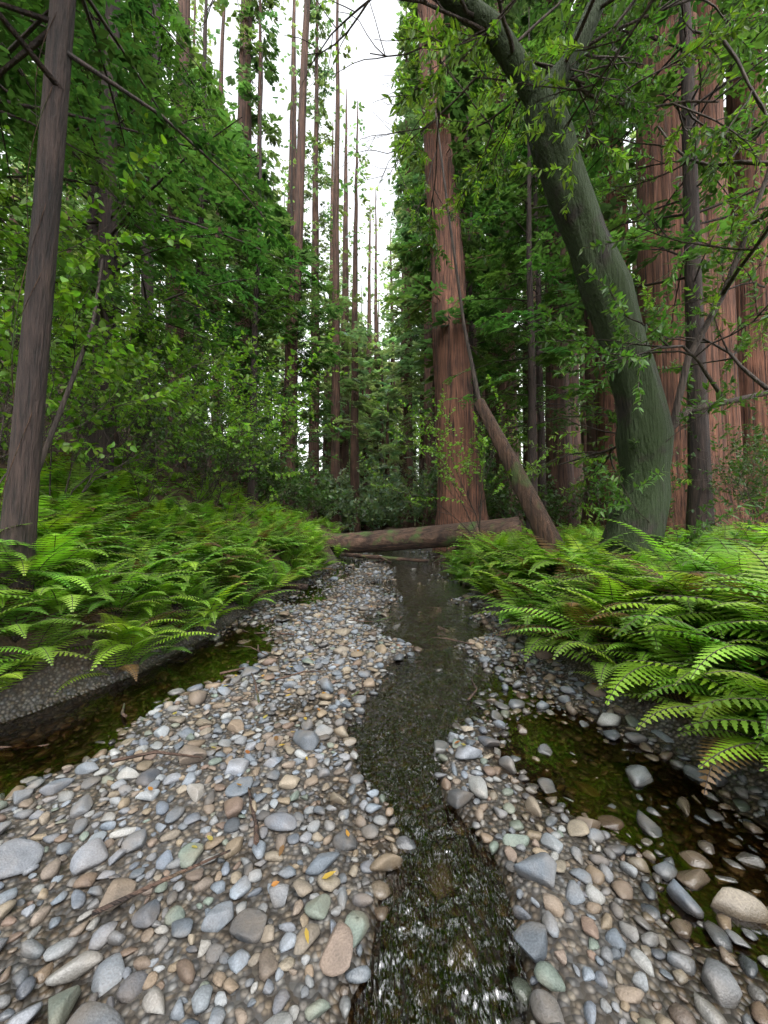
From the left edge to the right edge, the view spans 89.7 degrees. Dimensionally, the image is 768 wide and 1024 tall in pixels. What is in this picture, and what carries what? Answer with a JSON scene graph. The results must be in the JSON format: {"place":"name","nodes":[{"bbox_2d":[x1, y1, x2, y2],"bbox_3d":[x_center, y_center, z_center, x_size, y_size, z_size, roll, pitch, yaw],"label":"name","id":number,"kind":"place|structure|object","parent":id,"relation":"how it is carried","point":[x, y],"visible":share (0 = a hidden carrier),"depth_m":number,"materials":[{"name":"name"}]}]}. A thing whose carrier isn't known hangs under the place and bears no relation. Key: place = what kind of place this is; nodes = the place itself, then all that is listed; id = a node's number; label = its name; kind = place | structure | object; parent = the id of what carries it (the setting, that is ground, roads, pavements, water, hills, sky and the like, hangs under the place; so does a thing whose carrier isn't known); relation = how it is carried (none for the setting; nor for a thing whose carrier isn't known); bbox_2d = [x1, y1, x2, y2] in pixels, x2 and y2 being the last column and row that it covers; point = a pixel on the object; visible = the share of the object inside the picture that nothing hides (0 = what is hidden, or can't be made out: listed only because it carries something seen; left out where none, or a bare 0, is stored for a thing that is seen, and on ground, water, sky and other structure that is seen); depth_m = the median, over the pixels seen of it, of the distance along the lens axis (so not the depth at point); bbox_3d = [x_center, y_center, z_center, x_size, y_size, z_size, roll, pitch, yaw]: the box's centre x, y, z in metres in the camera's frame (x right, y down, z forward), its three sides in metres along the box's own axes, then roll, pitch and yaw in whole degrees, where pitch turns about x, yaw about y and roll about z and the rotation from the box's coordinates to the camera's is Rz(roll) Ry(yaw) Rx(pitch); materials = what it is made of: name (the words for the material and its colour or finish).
{"place":"outdoors","nodes":[
{"label":"outdoors","id":0,"kind":"place"},
{"bbox_2d":[148,587,618,942],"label":"fallen leaves","id":1,"kind":"object","parent":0,"point":[325,876],"visible":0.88,"depth_m":1.67,"materials":[{"name":"orange plant"}]},
{"bbox_2d":[0,529,767,1023],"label":"creek water","id":2,"kind":"structure","parent":0,"point":[444,951],"depth_m":2.10,"materials":[{"name":"black liquid"}]},
{"bbox_2d":[0,360,767,1023],"bbox_3d":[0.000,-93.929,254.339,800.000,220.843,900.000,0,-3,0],"label":"ground","id":3,"kind":"structure","parent":0,"point":[38,688],"depth_m":1.66,"materials":[{"name":"grey gravel"}]},
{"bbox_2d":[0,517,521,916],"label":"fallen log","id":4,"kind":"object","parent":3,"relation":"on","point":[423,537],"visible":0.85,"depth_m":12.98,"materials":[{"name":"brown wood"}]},
{"bbox_2d":[0,12,565,596],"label":"trunks","id":5,"kind":"object","parent":3,"relation":"on","point":[536,512],"visible":0.61,"depth_m":5.90,"materials":[{"name":"brown wood"}]},
{"bbox_2d":[3,0,723,532],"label":"background tree trunks","id":6,"kind":"object","parent":3,"relation":"on","point":[567,474],"visible":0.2,"depth_m":33.03,"materials":[{"name":"brown plant"}]},
{"bbox_2d":[0,444,767,794],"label":"fern","id":7,"kind":"object","parent":3,"relation":"on","point":[312,534],"depth_m":3.63,"materials":[{"name":"green plant"}]},
{"bbox_2d":[0,549,767,1023],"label":"creek stones","id":8,"kind":"object","parent":3,"relation":"on","point":[22,855],"visible":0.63,"depth_m":1.61,"materials":[{"name":"grey stone"}]},
{"bbox_2d":[0,0,767,525],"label":"tree foliage","id":9,"kind":"object","parent":3,"relation":"on","point":[232,144],"visible":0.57,"depth_m":15.36,"materials":[{"name":"green plant"}]},
{"bbox_2d":[0,0,767,553],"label":"understory foliage","id":10,"kind":"object","parent":3,"relation":"on","point":[382,502],"visible":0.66,"depth_m":5.82,"materials":[{"name":"green plant"}]},
{"bbox_2d":[0,0,767,555],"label":"shrub wood","id":11,"kind":"object","parent":3,"relation":"on","point":[580,84],"visible":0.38,"depth_m":5.50,"materials":[{"name":"green plant"}]},
{"bbox_2d":[35,35,767,564],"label":"thin tree trunks","id":12,"kind":"object","parent":3,"relation":"on","point":[675,415],"visible":0.63,"depth_m":5.09,"materials":[{"name":"brown plant"}]},
{"bbox_2d":[432,0,673,558],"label":"leaning tree trunk","id":13,"kind":"object","parent":3,"relation":"on","point":[650,428],"visible":0.73,"depth_m":5.01,"materials":[{"name":"green plant"}]},
{"bbox_2d":[382,0,767,552],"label":"redwood trunks","id":14,"kind":"object","parent":3,"relation":"on","point":[450,356],"visible":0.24,"depth_m":15.36,"materials":[{"name":"brown plant"}]},
{"bbox_2d":[1,0,767,485],"label":"sky","id":15,"kind":"structure","parent":0,"point":[360,79],"materials":[{"name":"white"}]}
]}

